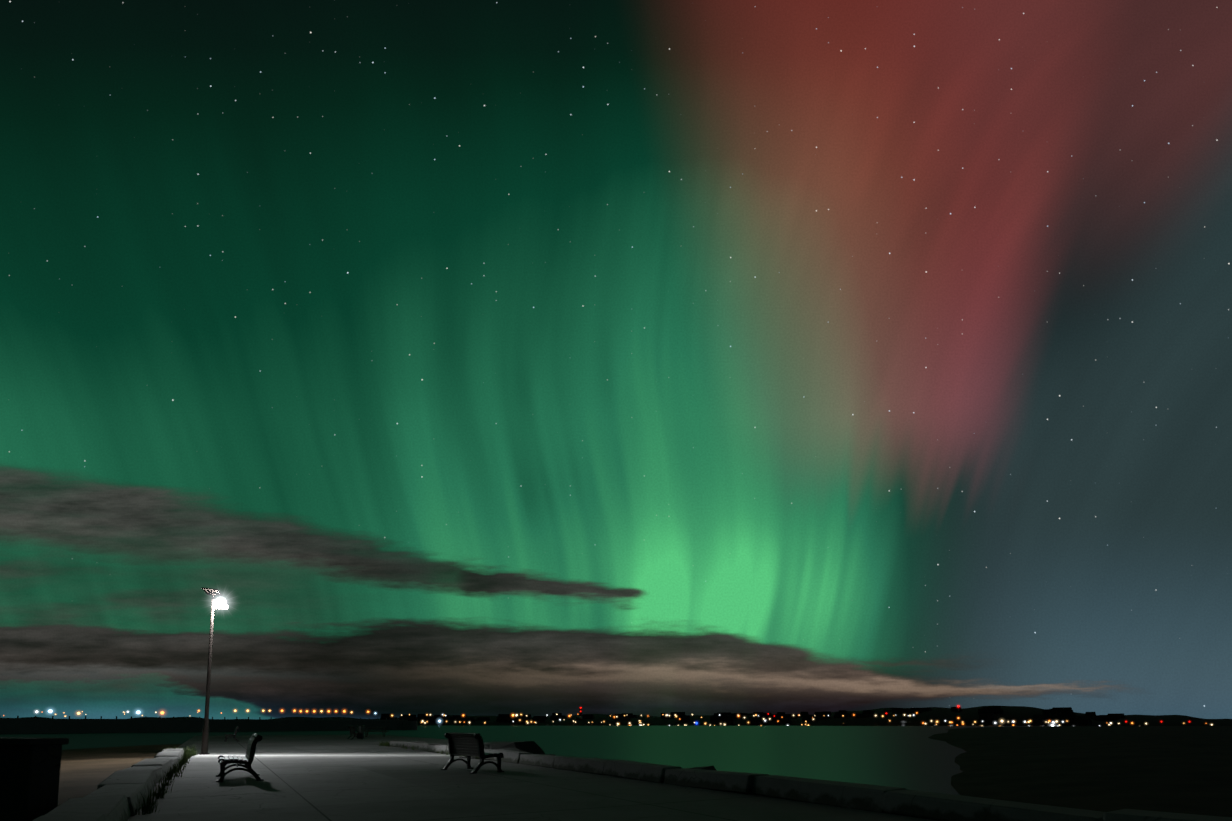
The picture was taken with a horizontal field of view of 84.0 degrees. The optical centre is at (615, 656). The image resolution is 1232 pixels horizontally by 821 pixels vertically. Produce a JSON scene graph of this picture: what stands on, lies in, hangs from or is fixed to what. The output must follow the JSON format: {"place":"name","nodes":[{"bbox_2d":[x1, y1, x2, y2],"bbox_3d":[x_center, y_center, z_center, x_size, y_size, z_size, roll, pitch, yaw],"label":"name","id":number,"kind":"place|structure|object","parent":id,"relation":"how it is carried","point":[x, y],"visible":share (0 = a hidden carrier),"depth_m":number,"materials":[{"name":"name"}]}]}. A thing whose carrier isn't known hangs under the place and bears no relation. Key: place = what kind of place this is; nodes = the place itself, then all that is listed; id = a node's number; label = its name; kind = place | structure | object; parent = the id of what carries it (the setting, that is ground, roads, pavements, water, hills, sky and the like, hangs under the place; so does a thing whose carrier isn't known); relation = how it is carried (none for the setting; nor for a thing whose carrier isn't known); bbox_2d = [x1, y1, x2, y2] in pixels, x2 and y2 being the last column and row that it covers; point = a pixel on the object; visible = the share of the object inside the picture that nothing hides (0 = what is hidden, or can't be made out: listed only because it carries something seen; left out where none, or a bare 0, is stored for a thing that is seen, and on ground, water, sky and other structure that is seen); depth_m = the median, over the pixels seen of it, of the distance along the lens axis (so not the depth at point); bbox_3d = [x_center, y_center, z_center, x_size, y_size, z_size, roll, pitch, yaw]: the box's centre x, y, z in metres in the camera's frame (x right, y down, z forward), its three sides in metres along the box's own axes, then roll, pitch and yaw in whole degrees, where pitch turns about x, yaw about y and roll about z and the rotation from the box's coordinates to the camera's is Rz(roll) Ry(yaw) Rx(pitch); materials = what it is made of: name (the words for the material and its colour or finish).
{"place":"outdoors","nodes":[
{"label":"outdoors","id":0,"kind":"place"},
{"bbox_2d":[57,744,181,806],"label":"sandy ground","id":1,"kind":"structure","parent":0,"point":[85,772],"depth_m":21.78,"materials":[{"name":"brown sand"}]},
{"bbox_2d":[0,737,68,820],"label":"trash bin","id":2,"kind":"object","parent":1,"relation":"on","point":[29,777],"depth_m":7.97,"materials":[{"name":"black metal"}]},
{"bbox_2d":[0,716,416,733],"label":"breakwater quay","id":3,"kind":"structure","parent":0,"point":[32,726],"depth_m":219.11,"materials":[{"name":"concrete"}]},
{"bbox_2d":[0,726,1032,794],"bbox_3d":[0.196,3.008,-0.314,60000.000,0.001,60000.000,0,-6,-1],"label":"sea water","id":4,"kind":"structure","parent":0,"point":[912,758],"depth_m":94.97,"materials":[{"name":"liquid"}]},
{"bbox_2d":[127,734,936,820],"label":"paved promenade","id":5,"kind":"structure","parent":0,"point":[327,778],"depth_m":11.39,"materials":[{"name":"concrete"}]},
{"bbox_2d":[32,748,183,820],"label":"kerb","id":6,"kind":"structure","parent":5,"relation":"on","point":[116,796],"depth_m":9.01,"materials":[{"name":"concrete"}]},
{"bbox_2d":[199,587,228,754],"bbox_3d":[-15.167,0.512,25.703,0.931,6.255,0.462,0,-6,-1],"label":"street lamp","id":7,"kind":"object","parent":5,"relation":"on","point":[219,603],"visible":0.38,"depth_m":25.70,"materials":[{"name":"metal"}]},
{"bbox_2d":[224,726,239,741],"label":"bench","id":8,"kind":"object","parent":5,"relation":"on","point":[234,734],"visible":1,"depth_m":42.63,"materials":[{"name":"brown wood"}]},
{"bbox_2d":[216,733,263,781],"bbox_3d":[-7.954,2.116,14.486,0.850,0.955,1.750,3,-6,-30],"label":"bench","id":9,"kind":"object","parent":5,"relation":"on","point":[246,760],"visible":1,"depth_m":13.89,"materials":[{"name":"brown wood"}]},
{"bbox_2d":[135,740,477,814],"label":"kerb grass","id":10,"kind":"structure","parent":5,"relation":"on","point":[188,754],"depth_m":13.96,"materials":[{"name":"green plant"}]},
{"bbox_2d":[347,726,362,738],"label":"bench","id":11,"kind":"object","parent":5,"relation":"on","point":[352,729],"visible":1,"depth_m":48.70,"materials":[{"name":"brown wood"}]},
{"bbox_2d":[357,725,364,738],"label":"litter bin","id":12,"kind":"object","parent":5,"relation":"on","point":[360,728],"visible":0.75,"depth_m":50.36,"materials":[{"name":"paint"}]},
{"bbox_2d":[364,727,388,736],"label":"bench","id":13,"kind":"object","parent":5,"relation":"on","point":[367,731],"visible":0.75,"depth_m":56.88,"materials":[{"name":"brown wood"}]},
{"bbox_2d":[441,732,503,773],"bbox_3d":[-3.517,2.330,16.713,0.850,0.955,1.750,4,-7,-39],"label":"bench","id":14,"kind":"object","parent":5,"relation":"on","point":[468,745],"visible":1,"depth_m":16.48,"materials":[{"name":"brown wood"}]},
{"bbox_2d":[484,741,746,772],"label":"rocks","id":15,"kind":"object","parent":5,"relation":"on","point":[533,747],"depth_m":28.30,"materials":[{"name":"grey stone"}]},
{"bbox_2d":[389,741,1231,820],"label":"stone seawall","id":16,"kind":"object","parent":5,"relation":"on","point":[910,803],"depth_m":9.63,"materials":[{"name":"concrete"}]},
{"bbox_2d":[0,0,1231,718],"label":"sky","id":17,"kind":"structure","parent":0,"point":[481,357],"materials":[{"name":"green"}]},
{"bbox_2d":[10,706,1231,725],"bbox_3d":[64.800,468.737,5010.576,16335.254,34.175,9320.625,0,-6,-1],"label":"hills","id":18,"kind":"structure","parent":0,"point":[1010,716],"depth_m":694.09,"materials":[{"name":"black"}]},
{"bbox_2d":[579,707,582,719],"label":"radio tower","id":19,"kind":"structure","parent":18,"relation":"on","point":[580,713],"depth_m":735.08,"materials":[{"name":"red paint"}]},
{"bbox_2d":[380,707,1124,724],"bbox_3d":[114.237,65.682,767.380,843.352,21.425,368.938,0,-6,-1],"label":"city lights","id":20,"kind":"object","parent":18,"relation":"on","point":[1057,714],"depth_m":729.14},
{"bbox_2d":[928,726,1231,816],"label":"headland","id":21,"kind":"structure","parent":0,"point":[1181,769],"depth_m":38.45,"materials":[{"name":"black"}]}
]}

